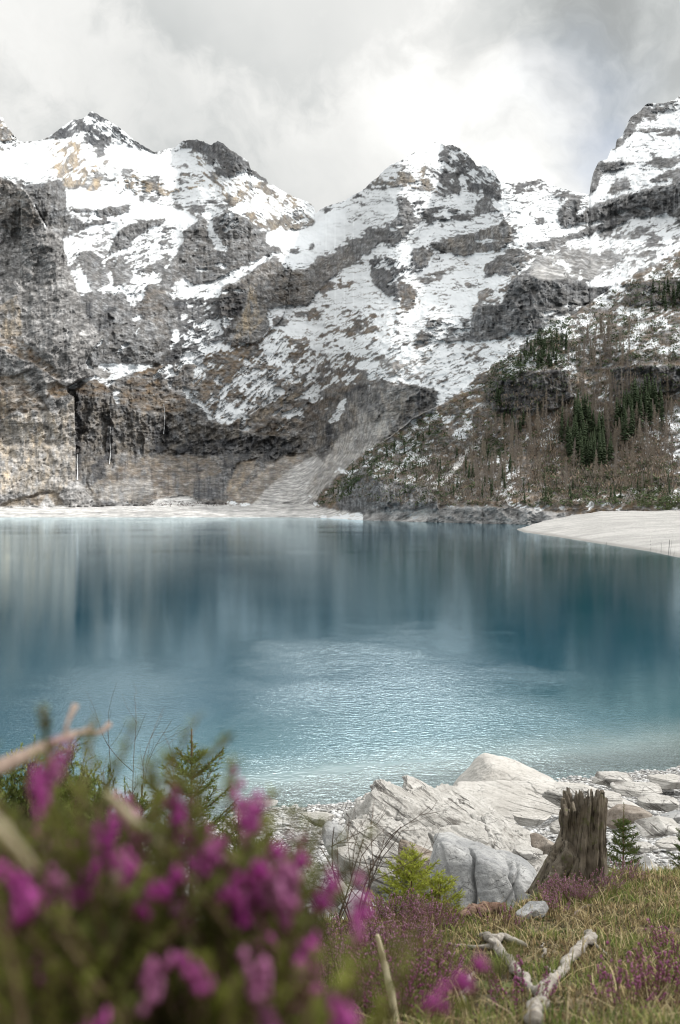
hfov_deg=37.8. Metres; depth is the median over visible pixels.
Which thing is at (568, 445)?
spruce tree
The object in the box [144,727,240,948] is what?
young spruce
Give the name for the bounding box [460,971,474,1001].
driftwood twig
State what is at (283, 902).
heather bush
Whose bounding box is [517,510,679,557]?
beach
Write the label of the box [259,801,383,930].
bare shrub
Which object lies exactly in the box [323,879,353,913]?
rock
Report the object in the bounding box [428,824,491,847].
rock
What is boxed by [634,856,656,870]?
shore stone
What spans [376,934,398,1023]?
dry grass stalk
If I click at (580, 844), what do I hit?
tree stump
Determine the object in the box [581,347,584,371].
larch tree
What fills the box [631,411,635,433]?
spruce tree
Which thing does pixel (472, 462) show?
larch tree
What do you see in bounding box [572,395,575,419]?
spruce tree
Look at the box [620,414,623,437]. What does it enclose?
spruce tree
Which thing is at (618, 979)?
heather bush
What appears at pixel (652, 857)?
shingle
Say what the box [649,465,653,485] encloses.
larch tree
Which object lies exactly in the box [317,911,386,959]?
heather bush
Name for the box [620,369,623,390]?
larch tree
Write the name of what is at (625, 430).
spruce tree
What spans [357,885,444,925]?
heather bush
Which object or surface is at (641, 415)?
spruce tree
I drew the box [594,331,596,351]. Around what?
larch tree
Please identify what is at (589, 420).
spruce tree
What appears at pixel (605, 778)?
flat rock
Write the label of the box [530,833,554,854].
rock
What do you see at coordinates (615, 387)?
larch tree
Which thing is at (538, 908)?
rock
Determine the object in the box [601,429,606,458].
spruce tree
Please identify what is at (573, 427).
spruce tree
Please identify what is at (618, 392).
larch tree
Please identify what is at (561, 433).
spruce tree
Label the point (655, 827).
rock
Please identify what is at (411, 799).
layered rock
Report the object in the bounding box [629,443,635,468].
larch tree
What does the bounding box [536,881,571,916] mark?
heather bush
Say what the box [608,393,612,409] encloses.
larch tree
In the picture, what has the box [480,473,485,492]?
larch tree
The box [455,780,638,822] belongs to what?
rock
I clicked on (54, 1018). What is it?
heather bush
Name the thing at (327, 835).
rock
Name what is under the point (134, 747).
bare shrub
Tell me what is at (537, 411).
larch tree
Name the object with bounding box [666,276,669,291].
spruce tree
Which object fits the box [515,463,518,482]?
larch tree
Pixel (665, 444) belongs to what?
larch tree
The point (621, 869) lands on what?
heather bush
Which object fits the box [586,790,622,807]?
flat rock
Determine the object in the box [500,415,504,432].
larch tree
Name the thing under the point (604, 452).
spruce tree
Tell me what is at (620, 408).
spruce tree
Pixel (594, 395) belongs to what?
larch tree
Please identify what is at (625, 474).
larch tree
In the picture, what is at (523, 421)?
spruce tree
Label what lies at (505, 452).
larch tree
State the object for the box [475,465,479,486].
larch tree
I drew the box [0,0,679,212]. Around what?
sky
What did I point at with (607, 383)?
larch tree
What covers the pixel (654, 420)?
larch tree
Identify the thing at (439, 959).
heather bush
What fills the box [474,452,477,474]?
larch tree
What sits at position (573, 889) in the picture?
heather bush
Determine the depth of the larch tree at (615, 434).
599.32 m
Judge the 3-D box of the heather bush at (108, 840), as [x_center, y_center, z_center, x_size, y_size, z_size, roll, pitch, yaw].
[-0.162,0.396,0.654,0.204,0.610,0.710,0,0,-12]
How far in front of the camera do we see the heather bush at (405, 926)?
4.28 m
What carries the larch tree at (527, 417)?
on the mountain
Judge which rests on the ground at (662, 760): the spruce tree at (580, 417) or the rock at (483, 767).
the rock at (483, 767)
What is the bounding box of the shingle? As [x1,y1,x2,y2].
[183,767,679,919]
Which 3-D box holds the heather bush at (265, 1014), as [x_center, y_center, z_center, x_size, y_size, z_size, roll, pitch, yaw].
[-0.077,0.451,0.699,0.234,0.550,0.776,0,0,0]
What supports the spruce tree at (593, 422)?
on the mountain
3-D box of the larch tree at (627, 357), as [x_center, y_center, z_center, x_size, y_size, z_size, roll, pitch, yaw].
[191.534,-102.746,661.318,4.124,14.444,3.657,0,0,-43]
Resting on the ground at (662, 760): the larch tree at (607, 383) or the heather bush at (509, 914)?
the heather bush at (509, 914)
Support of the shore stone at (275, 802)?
on the ground at (662, 760)
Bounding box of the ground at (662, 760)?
[10,751,679,1023]
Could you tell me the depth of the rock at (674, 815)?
19.93 m
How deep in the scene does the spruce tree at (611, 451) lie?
577.38 m
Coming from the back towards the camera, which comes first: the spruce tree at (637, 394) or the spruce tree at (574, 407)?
the spruce tree at (574, 407)
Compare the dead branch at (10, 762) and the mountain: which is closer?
the dead branch at (10, 762)
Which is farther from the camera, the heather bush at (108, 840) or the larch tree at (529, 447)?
the larch tree at (529, 447)
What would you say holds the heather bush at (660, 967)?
on the ground at (662, 760)
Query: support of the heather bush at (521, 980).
on the ground at (662, 760)
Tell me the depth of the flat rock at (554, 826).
20.43 m
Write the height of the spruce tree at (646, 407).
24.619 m
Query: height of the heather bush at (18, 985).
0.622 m
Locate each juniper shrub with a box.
[0,735,122,922]
[0,742,76,890]
[72,766,147,888]
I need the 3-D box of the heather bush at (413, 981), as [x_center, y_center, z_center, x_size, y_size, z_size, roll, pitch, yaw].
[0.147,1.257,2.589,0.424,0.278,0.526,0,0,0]
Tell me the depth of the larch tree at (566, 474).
521.12 m
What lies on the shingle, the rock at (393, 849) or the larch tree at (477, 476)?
the rock at (393, 849)
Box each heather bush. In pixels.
[0,702,308,1023]
[0,713,233,1023]
[0,739,278,1023]
[0,816,310,1023]
[32,900,420,1023]
[74,752,366,1023]
[169,871,538,1023]
[175,784,424,1023]
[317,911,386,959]
[319,919,432,995]
[320,940,473,1023]
[338,904,443,954]
[347,920,475,988]
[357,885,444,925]
[399,888,471,931]
[467,900,532,930]
[485,949,562,1019]
[536,870,600,904]
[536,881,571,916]
[571,866,626,896]
[579,916,669,1017]
[608,856,648,883]
[612,939,679,1010]
[637,915,679,963]
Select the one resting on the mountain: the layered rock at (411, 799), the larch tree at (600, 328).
the larch tree at (600, 328)
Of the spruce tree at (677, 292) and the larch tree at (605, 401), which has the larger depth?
the spruce tree at (677, 292)
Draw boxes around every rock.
[301,811,333,826]
[322,821,346,854]
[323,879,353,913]
[333,839,398,887]
[337,890,377,919]
[343,775,547,893]
[397,839,431,876]
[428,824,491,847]
[453,753,556,785]
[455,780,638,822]
[457,901,505,919]
[512,811,551,825]
[513,827,522,835]
[513,845,542,859]
[516,901,548,918]
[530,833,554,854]
[542,786,589,806]
[549,819,559,833]
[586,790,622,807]
[591,771,632,786]
[607,804,652,828]
[610,781,662,796]
[625,841,658,854]
[634,816,679,837]
[637,794,678,811]
[646,774,679,789]
[655,836,679,850]
[660,810,679,821]
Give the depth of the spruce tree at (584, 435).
598.34 m
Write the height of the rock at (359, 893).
0.380 m
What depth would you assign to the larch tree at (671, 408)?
614.05 m
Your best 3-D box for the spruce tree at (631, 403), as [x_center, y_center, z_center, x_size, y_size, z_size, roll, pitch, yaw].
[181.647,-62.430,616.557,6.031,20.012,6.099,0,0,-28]
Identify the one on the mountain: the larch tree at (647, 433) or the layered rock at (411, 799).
the larch tree at (647, 433)
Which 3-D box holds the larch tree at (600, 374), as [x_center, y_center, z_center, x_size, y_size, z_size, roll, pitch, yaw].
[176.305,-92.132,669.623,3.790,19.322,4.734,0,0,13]
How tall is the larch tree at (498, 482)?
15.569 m
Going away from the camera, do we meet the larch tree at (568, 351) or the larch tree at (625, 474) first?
the larch tree at (625, 474)
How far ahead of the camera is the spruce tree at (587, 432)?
605.31 m
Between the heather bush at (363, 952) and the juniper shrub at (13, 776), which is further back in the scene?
the juniper shrub at (13, 776)
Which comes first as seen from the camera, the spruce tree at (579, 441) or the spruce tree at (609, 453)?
the spruce tree at (609, 453)
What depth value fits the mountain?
1315.59 m
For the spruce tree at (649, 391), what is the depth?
625.37 m
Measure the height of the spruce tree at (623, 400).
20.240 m
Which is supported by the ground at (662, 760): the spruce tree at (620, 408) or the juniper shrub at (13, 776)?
the juniper shrub at (13, 776)
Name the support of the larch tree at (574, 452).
on the mountain
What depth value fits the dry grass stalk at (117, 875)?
0.44 m
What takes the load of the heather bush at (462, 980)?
on the ground at (662, 760)
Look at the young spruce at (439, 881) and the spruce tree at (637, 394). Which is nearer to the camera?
the young spruce at (439, 881)
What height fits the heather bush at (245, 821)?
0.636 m
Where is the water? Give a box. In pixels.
[0,517,679,810]
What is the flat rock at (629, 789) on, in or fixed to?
on the ground at (662, 760)
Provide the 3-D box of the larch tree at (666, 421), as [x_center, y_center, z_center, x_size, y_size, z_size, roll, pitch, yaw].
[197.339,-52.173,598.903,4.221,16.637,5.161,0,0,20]
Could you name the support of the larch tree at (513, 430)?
on the mountain
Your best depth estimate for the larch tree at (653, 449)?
542.13 m
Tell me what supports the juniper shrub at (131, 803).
on the ground at (662, 760)
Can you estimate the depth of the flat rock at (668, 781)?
28.82 m
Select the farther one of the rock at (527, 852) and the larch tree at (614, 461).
the larch tree at (614, 461)
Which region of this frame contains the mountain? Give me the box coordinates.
[0,96,679,524]
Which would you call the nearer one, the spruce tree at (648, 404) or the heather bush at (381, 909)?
the heather bush at (381, 909)
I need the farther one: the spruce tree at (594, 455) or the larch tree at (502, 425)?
the larch tree at (502, 425)
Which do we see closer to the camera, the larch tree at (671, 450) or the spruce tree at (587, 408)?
the larch tree at (671, 450)
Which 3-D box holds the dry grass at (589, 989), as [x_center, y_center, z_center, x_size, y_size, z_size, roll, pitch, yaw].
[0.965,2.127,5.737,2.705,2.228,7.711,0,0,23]
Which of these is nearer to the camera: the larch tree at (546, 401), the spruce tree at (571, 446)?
the spruce tree at (571, 446)
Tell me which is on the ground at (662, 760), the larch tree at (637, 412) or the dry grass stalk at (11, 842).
the dry grass stalk at (11, 842)
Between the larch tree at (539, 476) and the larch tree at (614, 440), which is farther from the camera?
the larch tree at (614, 440)
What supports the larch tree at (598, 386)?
on the mountain
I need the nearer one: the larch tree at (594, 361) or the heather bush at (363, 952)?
the heather bush at (363, 952)
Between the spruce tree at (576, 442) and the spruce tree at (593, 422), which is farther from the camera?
the spruce tree at (593, 422)
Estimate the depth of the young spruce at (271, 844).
4.94 m
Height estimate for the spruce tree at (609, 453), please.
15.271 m
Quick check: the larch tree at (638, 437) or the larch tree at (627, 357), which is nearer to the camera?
the larch tree at (638, 437)
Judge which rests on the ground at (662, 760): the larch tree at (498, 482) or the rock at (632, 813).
the rock at (632, 813)
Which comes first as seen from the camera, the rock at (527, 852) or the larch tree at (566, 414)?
the rock at (527, 852)
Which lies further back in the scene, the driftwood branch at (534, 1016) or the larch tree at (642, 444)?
the larch tree at (642, 444)
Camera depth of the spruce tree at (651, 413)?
615.17 m
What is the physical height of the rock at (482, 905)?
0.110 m
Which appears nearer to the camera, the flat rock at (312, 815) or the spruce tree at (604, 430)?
the flat rock at (312, 815)
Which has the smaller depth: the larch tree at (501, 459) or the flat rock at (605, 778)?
the flat rock at (605, 778)
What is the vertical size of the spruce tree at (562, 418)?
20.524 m
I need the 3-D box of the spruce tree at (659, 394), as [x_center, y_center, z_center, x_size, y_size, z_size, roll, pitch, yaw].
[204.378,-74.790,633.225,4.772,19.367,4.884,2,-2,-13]
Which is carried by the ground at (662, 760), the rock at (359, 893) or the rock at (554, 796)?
the rock at (554, 796)
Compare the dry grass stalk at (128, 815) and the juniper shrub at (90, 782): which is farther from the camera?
the juniper shrub at (90, 782)
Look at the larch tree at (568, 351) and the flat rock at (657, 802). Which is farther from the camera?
the larch tree at (568, 351)
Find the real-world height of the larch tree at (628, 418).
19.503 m
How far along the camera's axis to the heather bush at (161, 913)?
0.45 m
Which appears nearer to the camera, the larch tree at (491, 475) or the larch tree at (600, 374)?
the larch tree at (491, 475)
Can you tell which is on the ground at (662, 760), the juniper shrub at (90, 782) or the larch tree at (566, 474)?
the juniper shrub at (90, 782)
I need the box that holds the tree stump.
[525,787,608,897]
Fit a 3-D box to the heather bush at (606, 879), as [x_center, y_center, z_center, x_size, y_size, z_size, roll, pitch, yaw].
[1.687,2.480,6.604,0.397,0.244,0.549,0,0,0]
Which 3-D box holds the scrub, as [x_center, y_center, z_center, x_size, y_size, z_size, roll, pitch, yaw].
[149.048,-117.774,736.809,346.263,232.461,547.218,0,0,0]
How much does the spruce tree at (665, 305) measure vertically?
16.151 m
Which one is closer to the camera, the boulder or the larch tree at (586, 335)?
the boulder
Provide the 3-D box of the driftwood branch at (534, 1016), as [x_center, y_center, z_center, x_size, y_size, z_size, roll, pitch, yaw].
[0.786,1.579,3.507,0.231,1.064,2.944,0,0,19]
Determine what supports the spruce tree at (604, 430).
on the mountain
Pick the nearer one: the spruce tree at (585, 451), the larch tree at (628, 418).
the spruce tree at (585, 451)
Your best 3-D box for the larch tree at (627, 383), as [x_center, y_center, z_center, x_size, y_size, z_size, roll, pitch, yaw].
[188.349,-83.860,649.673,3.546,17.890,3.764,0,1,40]
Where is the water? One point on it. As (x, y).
(295, 652)
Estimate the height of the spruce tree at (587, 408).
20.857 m
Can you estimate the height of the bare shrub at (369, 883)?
0.731 m
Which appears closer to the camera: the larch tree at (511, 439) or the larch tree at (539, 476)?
the larch tree at (539, 476)
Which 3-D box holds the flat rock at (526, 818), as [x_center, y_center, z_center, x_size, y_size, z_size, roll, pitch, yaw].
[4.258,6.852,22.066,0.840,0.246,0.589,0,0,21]
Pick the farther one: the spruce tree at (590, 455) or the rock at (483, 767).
the spruce tree at (590, 455)
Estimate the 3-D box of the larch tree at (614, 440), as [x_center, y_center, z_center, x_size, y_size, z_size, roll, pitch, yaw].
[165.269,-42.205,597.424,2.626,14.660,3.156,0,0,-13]
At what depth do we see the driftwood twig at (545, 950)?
4.29 m
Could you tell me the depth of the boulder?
10.78 m
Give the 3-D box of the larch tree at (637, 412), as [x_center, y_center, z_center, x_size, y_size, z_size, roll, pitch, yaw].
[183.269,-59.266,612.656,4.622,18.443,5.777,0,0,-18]
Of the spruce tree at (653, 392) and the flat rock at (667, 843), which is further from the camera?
the spruce tree at (653, 392)
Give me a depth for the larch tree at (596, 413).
619.80 m
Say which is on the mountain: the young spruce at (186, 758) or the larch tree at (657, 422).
the larch tree at (657, 422)
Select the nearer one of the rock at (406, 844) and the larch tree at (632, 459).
the rock at (406, 844)
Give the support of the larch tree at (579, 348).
on the mountain
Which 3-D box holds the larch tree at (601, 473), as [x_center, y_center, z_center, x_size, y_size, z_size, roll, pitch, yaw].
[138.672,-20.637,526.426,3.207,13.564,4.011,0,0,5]
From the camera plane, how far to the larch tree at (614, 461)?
537.31 m
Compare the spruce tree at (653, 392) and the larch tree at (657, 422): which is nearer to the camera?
the larch tree at (657, 422)
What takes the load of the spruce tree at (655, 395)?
on the mountain
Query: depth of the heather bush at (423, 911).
4.99 m
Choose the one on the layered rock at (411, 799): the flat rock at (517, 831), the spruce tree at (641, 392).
the flat rock at (517, 831)
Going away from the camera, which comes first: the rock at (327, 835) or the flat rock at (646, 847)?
the flat rock at (646, 847)
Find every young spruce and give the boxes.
[123,784,192,947]
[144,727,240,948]
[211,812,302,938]
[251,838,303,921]
[361,843,465,919]
[416,870,464,915]
[606,802,643,870]
[667,828,679,868]
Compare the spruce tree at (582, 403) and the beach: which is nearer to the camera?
the beach
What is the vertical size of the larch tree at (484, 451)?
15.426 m
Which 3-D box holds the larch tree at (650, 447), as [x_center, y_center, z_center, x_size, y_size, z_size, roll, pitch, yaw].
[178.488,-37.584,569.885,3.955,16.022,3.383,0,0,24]
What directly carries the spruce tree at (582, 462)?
on the mountain
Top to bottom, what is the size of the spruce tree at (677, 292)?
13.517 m
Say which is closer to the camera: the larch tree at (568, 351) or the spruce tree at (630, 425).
the spruce tree at (630, 425)
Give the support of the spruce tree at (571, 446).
on the mountain
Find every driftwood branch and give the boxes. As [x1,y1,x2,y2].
[443,931,535,996]
[523,929,606,1023]
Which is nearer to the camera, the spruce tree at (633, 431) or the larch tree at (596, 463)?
the larch tree at (596, 463)
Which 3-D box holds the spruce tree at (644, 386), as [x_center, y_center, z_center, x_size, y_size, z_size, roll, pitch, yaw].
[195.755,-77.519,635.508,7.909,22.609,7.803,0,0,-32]
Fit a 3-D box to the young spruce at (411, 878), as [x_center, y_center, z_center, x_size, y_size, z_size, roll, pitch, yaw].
[0.408,2.157,5.614,0.605,0.539,0.565,0,0,0]
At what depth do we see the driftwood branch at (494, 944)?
4.33 m
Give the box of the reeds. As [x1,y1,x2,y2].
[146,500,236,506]
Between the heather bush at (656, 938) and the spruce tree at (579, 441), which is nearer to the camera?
the heather bush at (656, 938)
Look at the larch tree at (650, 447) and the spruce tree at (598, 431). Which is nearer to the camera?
the larch tree at (650, 447)
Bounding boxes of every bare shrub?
[84,683,236,868]
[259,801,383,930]
[308,801,445,920]
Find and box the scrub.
[317,255,679,509]
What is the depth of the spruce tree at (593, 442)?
585.41 m
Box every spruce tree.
[521,408,525,424]
[552,344,554,359]
[558,421,563,441]
[559,406,565,434]
[564,420,568,450]
[565,429,570,456]
[568,427,573,457]
[571,418,576,444]
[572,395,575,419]
[574,400,579,430]
[575,422,578,455]
[576,427,581,460]
[578,403,582,432]
[579,437,584,466]
[581,396,585,420]
[582,392,586,418]
[582,422,587,448]
[583,439,586,465]
[585,393,588,422]
[585,420,588,446]
[585,442,588,464]
[586,438,592,466]
[587,403,592,434]
[589,410,595,434]
[591,432,594,453]
[593,439,597,466]
[596,415,600,446]
[597,433,603,465]
[601,416,606,443]
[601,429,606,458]
[601,434,606,463]
[606,438,611,462]
[608,434,613,459]
[612,396,620,427]
[618,399,621,418]
[620,392,627,414]
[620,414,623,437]
[621,404,627,430]
[621,410,629,443]
[628,406,634,437]
[629,398,635,423]
[631,380,636,410]
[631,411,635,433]
[633,386,643,421]
[637,394,643,426]
[639,382,644,410]
[643,375,647,403]
[644,385,649,420]
[647,382,653,414]
[647,392,650,417]
[648,403,653,426]
[650,380,654,403]
[653,378,659,412]
[657,382,661,407]
[659,390,665,423]
[664,293,667,310]
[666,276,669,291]
[672,288,676,306]
[676,283,678,298]
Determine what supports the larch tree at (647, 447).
on the mountain
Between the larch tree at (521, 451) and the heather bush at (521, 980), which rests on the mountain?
the larch tree at (521, 451)
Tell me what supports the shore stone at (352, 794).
on the ground at (662, 760)
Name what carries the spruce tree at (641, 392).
on the mountain
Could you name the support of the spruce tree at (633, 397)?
on the mountain
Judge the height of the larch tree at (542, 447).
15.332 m
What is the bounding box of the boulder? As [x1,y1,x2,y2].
[428,832,536,910]
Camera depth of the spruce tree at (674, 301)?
777.67 m
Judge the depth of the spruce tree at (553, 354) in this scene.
687.09 m
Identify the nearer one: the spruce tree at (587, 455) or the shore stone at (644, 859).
the shore stone at (644, 859)
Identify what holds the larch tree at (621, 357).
on the mountain
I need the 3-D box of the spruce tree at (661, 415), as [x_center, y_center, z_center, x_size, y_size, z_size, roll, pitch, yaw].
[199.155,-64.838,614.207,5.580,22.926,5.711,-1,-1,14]
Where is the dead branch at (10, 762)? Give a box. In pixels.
[0,703,111,774]
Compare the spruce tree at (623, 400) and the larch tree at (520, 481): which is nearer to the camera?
the larch tree at (520, 481)
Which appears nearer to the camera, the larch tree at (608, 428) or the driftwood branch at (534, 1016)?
the driftwood branch at (534, 1016)
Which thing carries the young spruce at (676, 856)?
on the ground at (662, 760)
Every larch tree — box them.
[470,450,473,469]
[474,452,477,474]
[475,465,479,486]
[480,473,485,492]
[483,443,486,461]
[490,463,493,488]
[496,467,501,489]
[499,453,502,474]
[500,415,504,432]
[502,444,506,462]
[508,424,513,445]
[512,420,515,441]
[513,444,518,464]
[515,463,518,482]
[517,465,522,492]
[519,445,522,463]
[525,407,528,424]
[527,437,530,456]
[534,403,538,427]
[538,464,541,482]
[541,437,544,457]
[544,389,549,419]
[563,462,568,490]
[564,401,568,420]
[567,340,570,360]
[571,439,576,466]
[577,340,580,356]
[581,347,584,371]
[585,329,588,346]
[591,389,597,409]
[593,348,596,369]
[593,450,599,475]
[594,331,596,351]
[594,402,597,424]
[596,372,600,391]
[599,316,601,339]
[599,363,602,384]
[599,461,603,480]
[603,389,607,412]
[605,371,608,394]
[606,423,610,443]
[608,373,612,392]
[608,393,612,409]
[610,397,613,422]
[610,421,618,446]
[612,430,615,449]
[613,454,617,474]
[614,378,617,401]
[617,385,621,401]
[617,419,620,440]
[619,328,622,346]
[619,346,624,365]
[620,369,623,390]
[623,466,626,486]
[625,371,628,391]
[626,348,629,367]
[626,406,630,429]
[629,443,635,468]
[634,402,638,426]
[636,419,640,446]
[640,432,644,450]
[643,425,649,450]
[646,437,650,459]
[649,433,652,455]
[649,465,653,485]
[651,404,656,428]
[651,445,656,471]
[655,414,659,437]
[662,426,670,456]
[663,412,669,434]
[667,395,674,423]
[669,434,673,459]
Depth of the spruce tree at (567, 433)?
609.62 m
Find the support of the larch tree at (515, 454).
on the mountain
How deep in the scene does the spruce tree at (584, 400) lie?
633.00 m
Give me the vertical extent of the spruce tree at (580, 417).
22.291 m
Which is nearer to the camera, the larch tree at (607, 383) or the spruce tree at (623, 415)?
the spruce tree at (623, 415)
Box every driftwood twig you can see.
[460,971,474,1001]
[540,942,546,957]
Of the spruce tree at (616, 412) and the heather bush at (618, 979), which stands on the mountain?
the spruce tree at (616, 412)
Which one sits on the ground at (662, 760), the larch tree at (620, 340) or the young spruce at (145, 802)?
the young spruce at (145, 802)
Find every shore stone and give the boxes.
[266,799,277,807]
[346,792,358,797]
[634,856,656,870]
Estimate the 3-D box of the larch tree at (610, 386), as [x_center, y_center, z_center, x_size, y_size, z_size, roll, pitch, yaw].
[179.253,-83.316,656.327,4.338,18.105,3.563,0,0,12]
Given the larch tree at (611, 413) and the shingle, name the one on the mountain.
the larch tree at (611, 413)
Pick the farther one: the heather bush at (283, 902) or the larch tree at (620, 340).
the larch tree at (620, 340)
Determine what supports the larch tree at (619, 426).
on the mountain
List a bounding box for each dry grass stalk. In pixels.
[0,820,37,873]
[105,791,183,866]
[110,854,128,903]
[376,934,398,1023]

